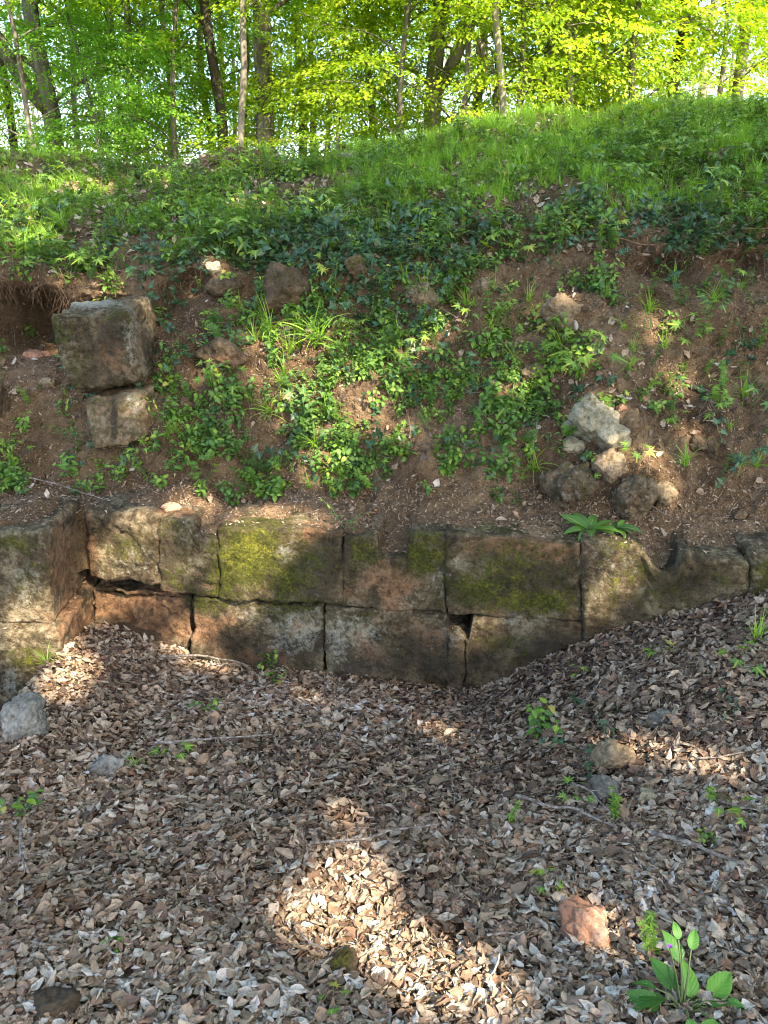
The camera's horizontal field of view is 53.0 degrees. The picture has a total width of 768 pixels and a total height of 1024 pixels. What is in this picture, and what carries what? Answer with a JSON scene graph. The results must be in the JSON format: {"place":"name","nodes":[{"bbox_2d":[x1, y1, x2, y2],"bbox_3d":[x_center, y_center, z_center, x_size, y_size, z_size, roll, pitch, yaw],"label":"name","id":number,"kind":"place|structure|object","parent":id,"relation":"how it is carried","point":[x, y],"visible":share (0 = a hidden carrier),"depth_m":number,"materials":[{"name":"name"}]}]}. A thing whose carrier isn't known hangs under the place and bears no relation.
{"place":"outdoors","nodes":[
{"label":"outdoors","id":0,"kind":"place"},
{"bbox_2d":[0,99,767,611],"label":"hillside","id":1,"kind":"structure","parent":0,"point":[402,471],"depth_m":4.09,"materials":[{"name":"soil"}]},
{"bbox_2d":[0,383,9,418],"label":"stone","id":2,"kind":"object","parent":1,"relation":"on","point":[4,403],"visible":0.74,"depth_m":4.19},
{"bbox_2d":[0,2,181,150],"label":"beech tree","id":3,"kind":"object","parent":1,"relation":"on","point":[28,49],"visible":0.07,"depth_m":20.70,"materials":[{"name":"green plant"}]},
{"bbox_2d":[0,0,196,154],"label":"beech tree","id":4,"kind":"object","parent":1,"relation":"on","point":[11,113],"visible":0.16,"depth_m":16.11,"materials":[{"name":"green plant"}]},
{"bbox_2d":[0,0,198,164],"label":"young tree","id":5,"kind":"object","parent":1,"relation":"on","point":[24,89],"visible":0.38,"depth_m":10.95,"materials":[{"name":"plant"}]},
{"bbox_2d":[0,0,205,151],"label":"beech tree","id":6,"kind":"object","parent":1,"relation":"on","point":[73,95],"visible":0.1,"depth_m":17.15,"materials":[{"name":"green plant"}]},
{"bbox_2d":[0,2,223,163],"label":"beech tree","id":7,"kind":"object","parent":1,"relation":"on","point":[55,57],"visible":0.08,"depth_m":19.84,"materials":[{"name":"green plant"}]},
{"bbox_2d":[85,383,156,448],"bbox_3d":[-1.400,-0.527,4.150,0.379,0.316,0.426,0,20,0],"label":"squared stone","id":8,"kind":"object","parent":1,"relation":"on","point":[118,416],"visible":0.85,"depth_m":4.00,"materials":[{"name":"stone"}]},
{"bbox_2d":[51,295,155,393],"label":"fallen block","id":9,"kind":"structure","parent":8,"relation":"on","point":[106,343],"depth_m":3.98,"materials":[{"name":"stone"}]},
{"bbox_2d":[0,0,251,150],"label":"beech tree","id":10,"kind":"object","parent":1,"relation":"on","point":[213,65],"visible":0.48,"depth_m":10.97,"materials":[{"name":"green plant"}]},
{"bbox_2d":[0,0,253,138],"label":"beech tree","id":11,"kind":"object","parent":1,"relation":"on","point":[58,45],"visible":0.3,"depth_m":13.66,"materials":[{"name":"green plant"}]},
{"bbox_2d":[16,0,238,164],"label":"beech tree","id":12,"kind":"object","parent":1,"relation":"on","point":[138,92],"visible":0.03,"depth_m":21.65,"materials":[{"name":"green plant"}]},
{"bbox_2d":[0,0,259,165],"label":"young tree","id":13,"kind":"object","parent":1,"relation":"on","point":[129,110],"visible":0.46,"depth_m":10.78,"materials":[{"name":"plant"}]},
{"bbox_2d":[0,0,274,153],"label":"beech tree","id":14,"kind":"object","parent":1,"relation":"on","point":[37,64],"visible":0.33,"depth_m":12.31,"materials":[{"name":"green plant"}]},
{"bbox_2d":[2,0,306,164],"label":"beech tree","id":15,"kind":"object","parent":1,"relation":"on","point":[69,3],"visible":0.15,"depth_m":12.77,"materials":[{"name":"green plant"}]},
{"bbox_2d":[0,0,323,166],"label":"young tree","id":16,"kind":"object","parent":1,"relation":"on","point":[174,134],"visible":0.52,"depth_m":10.86,"materials":[{"name":"plant"}]},
{"bbox_2d":[0,0,330,166],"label":"beech tree","id":17,"kind":"object","parent":1,"relation":"on","point":[127,10],"visible":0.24,"depth_m":12.29,"materials":[{"name":"green plant"}]},
{"bbox_2d":[0,0,381,164],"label":"beech tree","id":18,"kind":"object","parent":1,"relation":"on","point":[18,31],"visible":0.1,"depth_m":12.93,"materials":[{"name":"green plant"}]},
{"bbox_2d":[93,5,298,143],"bbox_3d":[-5.299,-12.984,24.585,7.293,14.060,6.456,0,20,1],"label":"beech tree","id":19,"kind":"object","parent":1,"relation":"on","point":[233,61],"visible":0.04,"depth_m":23.45,"materials":[{"name":"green plant"}]},
{"bbox_2d":[42,0,384,143],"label":"beech tree","id":20,"kind":"object","parent":1,"relation":"on","point":[198,44],"visible":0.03,"depth_m":15.74,"materials":[{"name":"green plant"}]},
{"bbox_2d":[194,336,248,372],"bbox_3d":[-0.863,-0.852,4.226,0.319,0.237,0.225,12,23,30],"label":"stone","id":21,"kind":"object","parent":1,"relation":"on","point":[219,349],"visible":0.88,"depth_m":4.13,"materials":[{"name":"stone"}]},
{"bbox_2d":[204,274,242,296],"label":"stone","id":22,"kind":"object","parent":1,"relation":"on","point":[216,286],"visible":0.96,"depth_m":4.28,"materials":[{"name":"stone"}]},
{"bbox_2d":[100,0,385,164],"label":"young tree","id":23,"kind":"object","parent":1,"relation":"on","point":[187,152],"visible":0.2,"depth_m":12.50,"materials":[{"name":"plant"}]},
{"bbox_2d":[90,0,417,157],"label":"beech tree","id":24,"kind":"object","parent":1,"relation":"on","point":[302,127],"visible":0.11,"depth_m":14.98,"materials":[{"name":"green plant"}]},
{"bbox_2d":[261,262,318,314],"bbox_3d":[-0.522,-1.233,4.346,0.320,0.347,0.395,0,20,0],"label":"stone","id":25,"kind":"object","parent":1,"relation":"on","point":[283,284],"visible":0.77,"depth_m":4.21,"materials":[{"name":"stone"}]},
{"bbox_2d":[75,0,519,147],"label":"beech tree","id":26,"kind":"object","parent":1,"relation":"on","point":[243,82],"visible":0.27,"depth_m":9.54,"materials":[{"name":"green plant"}]},
{"bbox_2d":[256,215,338,294],"bbox_3d":[-0.484,-1.438,4.313,0.468,0.440,0.080,1,4,3],"label":"ivy spray","id":27,"kind":"object","parent":1,"relation":"on","point":[326,219],"visible":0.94,"depth_m":4.31,"materials":[{"name":"green plant"}]},
{"bbox_2d":[151,0,459,151],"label":"beech tree","id":28,"kind":"object","parent":1,"relation":"on","point":[308,42],"visible":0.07,"depth_m":17.63,"materials":[{"name":"green plant"}]},
{"bbox_2d":[271,299,348,352],"bbox_3d":[-0.389,-0.986,4.158,0.331,0.360,0.350,-17,26,-39],"label":"grass tuft","id":29,"kind":"object","parent":1,"relation":"on","point":[321,332],"visible":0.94,"depth_m":4.17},
{"bbox_2d":[209,0,463,152],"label":"beech tree","id":30,"kind":"object","parent":1,"relation":"on","point":[373,73],"visible":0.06,"depth_m":21.15,"materials":[{"name":"green plant"}]},
{"bbox_2d":[54,0,619,151],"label":"beech tree","id":31,"kind":"object","parent":1,"relation":"on","point":[259,69],"visible":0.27,"depth_m":11.00,"materials":[{"name":"green plant"}]},
{"bbox_2d":[324,444,350,472],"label":"herb","id":32,"kind":"object","parent":1,"relation":"on","point":[339,455],"visible":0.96,"depth_m":3.91,"materials":[{"name":"green plant"}]},
{"bbox_2d":[191,0,492,156],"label":"young tree","id":33,"kind":"object","parent":1,"relation":"on","point":[248,130],"visible":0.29,"depth_m":10.82,"materials":[{"name":"plant"}]},
{"bbox_2d":[180,0,508,150],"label":"young tree","id":34,"kind":"object","parent":1,"relation":"on","point":[402,72],"visible":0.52,"depth_m":9.83,"materials":[{"name":"plant"}]},
{"bbox_2d":[460,20,511,102],"bbox_3d":[1.419,-6.258,10.767,0.733,1.160,0.491,0,20,0],"label":"dead branch","id":35,"kind":"object","parent":34,"relation":"hanging from","point":[481,44],"visible":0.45,"depth_m":10.71,"materials":[{"name":"wood"}]},
{"bbox_2d":[344,254,369,281],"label":"stone","id":36,"kind":"object","parent":1,"relation":"on","point":[355,265],"visible":0.97,"depth_m":4.29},
{"bbox_2d":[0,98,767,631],"bbox_3d":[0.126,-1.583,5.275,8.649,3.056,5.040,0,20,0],"label":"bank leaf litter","id":37,"kind":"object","parent":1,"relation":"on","point":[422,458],"visible":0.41,"depth_m":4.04,"materials":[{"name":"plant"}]},
{"bbox_2d":[0,178,767,500],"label":"bank ivy ground cover","id":38,"kind":"object","parent":1,"relation":"on","point":[369,261],"visible":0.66,"depth_m":4.32,"materials":[{"name":"green plant"}]},
{"bbox_2d":[0,188,767,560],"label":"soil crumbs","id":39,"kind":"object","parent":1,"relation":"on","point":[406,384],"visible":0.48,"depth_m":4.06,"materials":[{"name":"soil"}]},
{"bbox_2d":[0,246,767,323],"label":"rootlets","id":40,"kind":"object","parent":1,"relation":"on","point":[185,295],"visible":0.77,"depth_m":4.41,"materials":[{"name":"brown plant"}]},
{"bbox_2d":[0,88,767,292],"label":"hilltop undergrowth","id":41,"kind":"object","parent":1,"relation":"on","point":[240,244],"depth_m":5.04,"materials":[{"name":"plant"}]},
{"bbox_2d":[0,178,767,505],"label":"bank undergrowth","id":42,"kind":"object","parent":1,"relation":"on","point":[377,364],"depth_m":4.06,"materials":[{"name":"plant"}]},
{"bbox_2d":[2,239,767,493],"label":"bank grass","id":43,"kind":"structure","parent":1,"relation":"on","point":[649,308],"depth_m":4.10,"materials":[{"name":"plant"}]},
{"bbox_2d":[3,168,767,292],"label":"hilltop ivy ground cover","id":44,"kind":"object","parent":1,"relation":"on","point":[703,213],"visible":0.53,"depth_m":4.40,"materials":[{"name":"green plant"}]},
{"bbox_2d":[212,0,622,149],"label":"beech tree","id":45,"kind":"object","parent":1,"relation":"on","point":[387,112],"visible":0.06,"depth_m":12.28,"materials":[{"name":"green plant"}]},
{"bbox_2d":[405,281,439,308],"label":"stone","id":46,"kind":"object","parent":1,"relation":"on","point":[416,296],"visible":0.84,"depth_m":4.26,"materials":[{"name":"stone"}]},
{"bbox_2d":[307,0,575,153],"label":"beech tree","id":47,"kind":"object","parent":1,"relation":"on","point":[447,51],"visible":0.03,"depth_m":21.97,"materials":[{"name":"green plant"}]},
{"bbox_2d":[261,0,631,131],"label":"young tree","id":48,"kind":"object","parent":1,"relation":"on","point":[321,65],"visible":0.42,"depth_m":9.76,"materials":[{"name":"plant"}]},
{"bbox_2d":[272,0,632,119],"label":"beech tree","id":49,"kind":"object","parent":1,"relation":"on","point":[508,67],"visible":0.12,"depth_m":12.71,"materials":[{"name":"green plant"}]},
{"bbox_2d":[272,0,681,131],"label":"beech tree","id":50,"kind":"object","parent":1,"relation":"on","point":[451,60],"visible":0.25,"depth_m":11.68,"materials":[{"name":"green plant"}]},
{"bbox_2d":[492,0,506,117],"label":"beech tree","id":51,"kind":"object","parent":1,"relation":"on","point":[500,65],"visible":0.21,"depth_m":9.44,"materials":[{"name":"grey plant"}]},
{"bbox_2d":[299,0,709,117],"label":"beech tree","id":52,"kind":"object","parent":1,"relation":"on","point":[606,33],"visible":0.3,"depth_m":9.93,"materials":[{"name":"green plant"}]},
{"bbox_2d":[347,0,696,134],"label":"young tree","id":53,"kind":"object","parent":1,"relation":"on","point":[632,25],"visible":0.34,"depth_m":9.41,"materials":[{"name":"plant"}]},
{"bbox_2d":[324,0,735,139],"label":"young tree","id":54,"kind":"object","parent":1,"relation":"on","point":[658,28],"visible":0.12,"depth_m":11.06,"materials":[{"name":"plant"}]},
{"bbox_2d":[521,362,549,378],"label":"stone","id":55,"kind":"object","parent":1,"relation":"on","point":[527,370],"visible":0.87,"depth_m":4.04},
{"bbox_2d":[540,292,582,331],"bbox_3d":[0.944,-1.067,4.101,0.233,0.201,0.201,0,20,0],"label":"stone","id":56,"kind":"object","parent":1,"relation":"on","point":[557,304],"visible":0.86,"depth_m":4.05,"materials":[{"name":"stone"}]},
{"bbox_2d":[538,460,599,510],"bbox_3d":[0.897,-0.106,3.751,0.240,0.305,0.324,-10,22,-26],"label":"stone","id":57,"kind":"object","parent":1,"relation":"on","point":[565,485],"visible":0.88,"depth_m":3.66,"materials":[{"name":"stone"}]},
{"bbox_2d":[543,328,601,366],"bbox_3d":[1.001,-0.855,3.957,0.302,0.191,0.286,15,25,36],"label":"palmate herb","id":58,"kind":"object","parent":1,"relation":"on","point":[584,359],"visible":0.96,"depth_m":3.88,"materials":[{"name":"green plant"}]},
{"bbox_2d":[563,436,585,455],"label":"stone","id":59,"kind":"object","parent":1,"relation":"on","point":[574,445],"visible":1,"depth_m":3.79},
{"bbox_2d":[549,330,629,373],"bbox_3d":[1.011,-0.783,3.884,0.353,0.214,0.377,-18,40,-24],"label":"palmate herb","id":60,"kind":"object","parent":1,"relation":"on","point":[614,356],"visible":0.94,"depth_m":3.86,"materials":[{"name":"green plant"}]},
{"bbox_2d":[561,512,619,540],"bbox_3d":[0.947,0.091,3.532,0.238,0.118,0.300,-18,31,-35],"label":"leaf rosette","id":61,"kind":"object","parent":1,"relation":"on","point":[590,523],"visible":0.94,"depth_m":3.53,"materials":[{"name":"plant"}]},
{"bbox_2d":[560,392,631,449],"bbox_3d":[1.050,-0.424,3.763,0.341,0.334,0.312,0,20,0],"label":"stone","id":62,"kind":"object","parent":1,"relation":"on","point":[593,418],"visible":0.8,"depth_m":3.67,"materials":[{"name":"stone"}]},
{"bbox_2d":[438,0,767,114],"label":"young tree","id":63,"kind":"object","parent":1,"relation":"on","point":[687,7],"visible":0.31,"depth_m":9.82,"materials":[{"name":"plant"}]},
{"bbox_2d":[446,0,767,114],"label":"beech tree","id":64,"kind":"object","parent":1,"relation":"on","point":[612,52],"visible":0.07,"depth_m":13.44,"materials":[{"name":"green plant"}]},
{"bbox_2d":[591,447,628,483],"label":"stone","id":65,"kind":"object","parent":1,"relation":"on","point":[609,465],"visible":0.93,"depth_m":3.64,"materials":[{"name":"stone"}]},
{"bbox_2d":[604,520,641,537],"bbox_3d":[1.071,0.087,3.543,0.198,0.078,0.202,18,26,40],"label":"leaf rosette","id":66,"kind":"object","parent":1,"relation":"on","point":[620,526],"visible":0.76,"depth_m":3.52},
{"bbox_2d":[481,0,767,110],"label":"young tree","id":67,"kind":"object","parent":1,"relation":"on","point":[687,39],"visible":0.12,"depth_m":10.63,"materials":[{"name":"plant"}]},
{"bbox_2d":[619,407,643,437],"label":"stone","id":68,"kind":"object","parent":1,"relation":"on","point":[631,419],"visible":0.55,"depth_m":3.71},
{"bbox_2d":[498,0,767,116],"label":"young tree","id":69,"kind":"object","parent":1,"relation":"on","point":[632,55],"visible":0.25,"depth_m":10.48,"materials":[{"name":"plant"}]},
{"bbox_2d":[504,0,763,99],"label":"beech tree","id":70,"kind":"object","parent":1,"relation":"on","point":[736,75],"visible":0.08,"depth_m":12.68,"materials":[{"name":"green plant"}]},
{"bbox_2d":[610,473,659,520],"bbox_3d":[1.177,-0.061,3.631,0.220,0.265,0.184,-5,21,-13],"label":"stone","id":71,"kind":"object","parent":1,"relation":"on","point":[627,503],"visible":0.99,"depth_m":3.56,"materials":[{"name":"stone"}]},
{"bbox_2d":[656,480,678,506],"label":"stone","id":72,"kind":"object","parent":1,"relation":"on","point":[669,493],"visible":0.79,"depth_m":3.59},
{"bbox_2d":[574,0,767,98],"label":"beech tree","id":73,"kind":"object","parent":1,"relation":"on","point":[706,85],"visible":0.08,"depth_m":21.53,"materials":[{"name":"green plant"}]},
{"bbox_2d":[664,0,691,99],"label":"beech tree","id":74,"kind":"object","parent":1,"relation":"on","point":[680,34],"visible":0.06,"depth_m":11.37,"materials":[{"name":"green plant"}]},
{"bbox_2d":[595,0,767,112],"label":"young tree","id":75,"kind":"object","parent":1,"relation":"on","point":[723,69],"visible":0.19,"depth_m":10.71,"materials":[{"name":"plant"}]},
{"bbox_2d":[688,435,707,451],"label":"stone","id":76,"kind":"object","parent":1,"relation":"on","point":[696,443],"visible":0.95,"depth_m":3.71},
{"bbox_2d":[703,436,718,459],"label":"stone","id":77,"kind":"object","parent":1,"relation":"on","point":[711,451],"visible":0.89,"depth_m":3.70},
{"bbox_2d":[713,417,767,491],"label":"ivy spray","id":78,"kind":"object","parent":1,"relation":"on","point":[743,459],"visible":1,"depth_m":3.65,"materials":[{"name":"green plant"}]},
{"bbox_2d":[0,88,767,260],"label":"hilltop grass","id":79,"kind":"structure","parent":0,"point":[493,150],"depth_m":5.53,"materials":[{"name":"plant"}]},
{"bbox_2d":[0,589,767,1023],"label":"leaf covered ground","id":80,"kind":"structure","parent":0,"point":[190,786],"depth_m":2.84,"materials":[{"name":"plant"}]},
{"bbox_2d":[0,788,43,818],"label":"herb","id":81,"kind":"object","parent":80,"relation":"on","point":[32,800],"visible":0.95,"depth_m":2.44,"materials":[{"name":"green plant"}]},
{"bbox_2d":[0,691,48,743],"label":"stone","id":82,"kind":"object","parent":80,"relation":"on","point":[22,715],"visible":0.9,"depth_m":2.82,"materials":[{"name":"stone"}]},
{"bbox_2d":[0,496,98,710],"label":"wall pier","id":83,"kind":"structure","parent":80,"relation":"on","point":[40,589],"depth_m":3.53,"materials":[{"name":"stone"}]},
{"bbox_2d":[29,985,81,1022],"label":"stone","id":84,"kind":"object","parent":80,"relation":"on","point":[54,1000],"visible":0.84,"depth_m":1.71,"materials":[{"name":"stone"}]},
{"bbox_2d":[86,753,123,778],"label":"stone","id":85,"kind":"object","parent":80,"relation":"on","point":[107,765],"visible":0.69,"depth_m":2.72,"materials":[{"name":"stone"}]},
{"bbox_2d":[159,654,248,666],"bbox_3d":[-0.875,0.708,3.790,0.425,0.109,0.151,-2,20,-5],"label":"stick","id":86,"kind":"object","parent":80,"relation":"on","point":[181,655],"visible":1,"depth_m":3.81,"materials":[{"name":"wood"}]},
{"bbox_2d":[153,734,271,749],"bbox_3d":[-0.644,0.886,2.941,0.451,0.075,0.078,-7,21,-17],"label":"stick","id":87,"kind":"object","parent":80,"relation":"on","point":[178,741],"visible":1,"depth_m":2.94,"materials":[{"name":"wood"}]},
{"bbox_2d":[326,947,358,973],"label":"stone","id":88,"kind":"object","parent":80,"relation":"on","point":[346,958],"visible":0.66,"depth_m":1.87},
{"bbox_2d":[309,823,438,843],"bbox_3d":[-0.028,0.966,2.344,0.404,0.043,0.066,-4,20,-12],"label":"stick","id":89,"kind":"object","parent":80,"relation":"on","point":[348,839],"visible":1,"depth_m":2.33,"materials":[{"name":"wood"}]},
{"bbox_2d":[84,489,767,691],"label":"retaining wall","id":90,"kind":"structure","parent":80,"relation":"on","point":[356,594],"depth_m":3.66,"materials":[{"name":"stone"}]},
{"bbox_2d":[525,697,554,728],"bbox_3d":[0.630,0.830,3.107,0.109,0.114,0.130,0,20,1],"label":"herb","id":91,"kind":"object","parent":80,"relation":"on","point":[550,708],"visible":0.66,"depth_m":3.09,"materials":[{"name":"green plant"}]},
{"bbox_2d":[526,707,564,746],"bbox_3d":[0.621,0.837,2.983,0.132,0.151,0.123,0,20,-1],"label":"herb","id":92,"kind":"object","parent":80,"relation":"on","point":[536,711],"visible":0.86,"depth_m":2.97,"materials":[{"name":"green plant"}]},
{"bbox_2d":[514,794,617,828],"bbox_3d":[0.586,0.939,2.459,0.349,0.075,0.068,15,25,36],"label":"stick","id":93,"kind":"object","parent":80,"relation":"on","point":[534,801],"visible":1,"depth_m":2.46,"materials":[{"name":"wood"}]},
{"bbox_2d":[539,736,593,780],"bbox_3d":[0.747,0.852,2.803,0.314,0.047,0.267,-12,23,-31],"label":"ivy spray","id":94,"kind":"object","parent":80,"relation":"on","point":[560,741],"visible":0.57,"depth_m":2.80,"materials":[{"name":"green plant"}]},
{"bbox_2d":[557,775,596,803],"bbox_3d":[0.630,0.933,2.554,0.133,0.066,0.127,0,20,0],"label":"palmate herb","id":95,"kind":"object","parent":80,"relation":"on","point":[567,780],"visible":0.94,"depth_m":2.53,"materials":[{"name":"green plant"}]},
{"bbox_2d":[558,895,612,949],"bbox_3d":[0.524,1.089,2.013,0.140,0.180,0.164,0,20,0],"label":"stone","id":96,"kind":"object","parent":80,"relation":"on","point":[584,920],"visible":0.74,"depth_m":1.96,"materials":[{"name":"stone"}]},
{"bbox_2d":[570,694,618,738],"bbox_3d":[0.848,0.783,2.959,0.335,0.048,0.345,7,20,26],"label":"ivy spray","id":97,"kind":"object","parent":80,"relation":"on","point":[602,721],"visible":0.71,"depth_m":2.96,"materials":[{"name":"green plant"}]},
{"bbox_2d":[588,775,620,803],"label":"stone","id":98,"kind":"object","parent":80,"relation":"on","point":[601,782],"visible":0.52,"depth_m":2.54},
{"bbox_2d":[588,737,635,769],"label":"stone","id":99,"kind":"object","parent":80,"relation":"on","point":[608,753],"visible":0.78,"depth_m":2.67,"materials":[{"name":"stone"}]},
{"bbox_2d":[607,785,621,819],"bbox_3d":[0.723,0.917,2.412,0.052,0.121,0.056,-2,20,-3],"label":"bedstraw","id":100,"kind":"object","parent":80,"relation":"on","point":[615,801],"visible":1,"depth_m":2.41,"materials":[{"name":"green plant"}]},
{"bbox_2d":[636,783,657,803],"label":"stone","id":101,"kind":"object","parent":80,"relation":"on","point":[645,790],"visible":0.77,"depth_m":2.48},
{"bbox_2d":[637,910,662,955],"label":"leafy seedlings","id":102,"kind":"object","parent":80,"relation":"on","point":[649,929],"visible":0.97,"depth_m":1.92,"materials":[{"name":"green plant"}]},
{"bbox_2d":[645,708,670,728],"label":"stone","id":103,"kind":"object","parent":80,"relation":"on","point":[654,716],"visible":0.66,"depth_m":2.81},
{"bbox_2d":[625,921,744,1023],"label":"lungwort","id":104,"kind":"object","parent":80,"relation":"on","point":[719,984],"visible":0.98,"depth_m":1.75,"materials":[{"name":"green plant"}]},
{"bbox_2d":[651,830,749,867],"bbox_3d":[0.901,0.959,2.200,0.274,0.065,0.030,17,26,38],"label":"stick","id":105,"kind":"object","parent":80,"relation":"on","point":[659,834],"visible":1,"depth_m":2.21,"materials":[{"name":"wood"}]},
{"bbox_2d":[715,640,765,677],"bbox_3d":[1.352,0.565,2.887,0.172,0.110,0.174,-6,21,-12],"label":"palmate herb","id":106,"kind":"object","parent":80,"relation":"on","point":[757,669],"visible":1,"depth_m":2.86,"materials":[{"name":"green plant"}]},
{"bbox_2d":[0,143,767,523],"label":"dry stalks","id":107,"kind":"object","parent":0,"point":[402,327],"visible":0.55,"depth_m":4.20,"materials":[{"name":"brown plant"}]},
{"bbox_2d":[0,0,767,163],"label":"sky","id":108,"kind":"structure","parent":0,"point":[707,2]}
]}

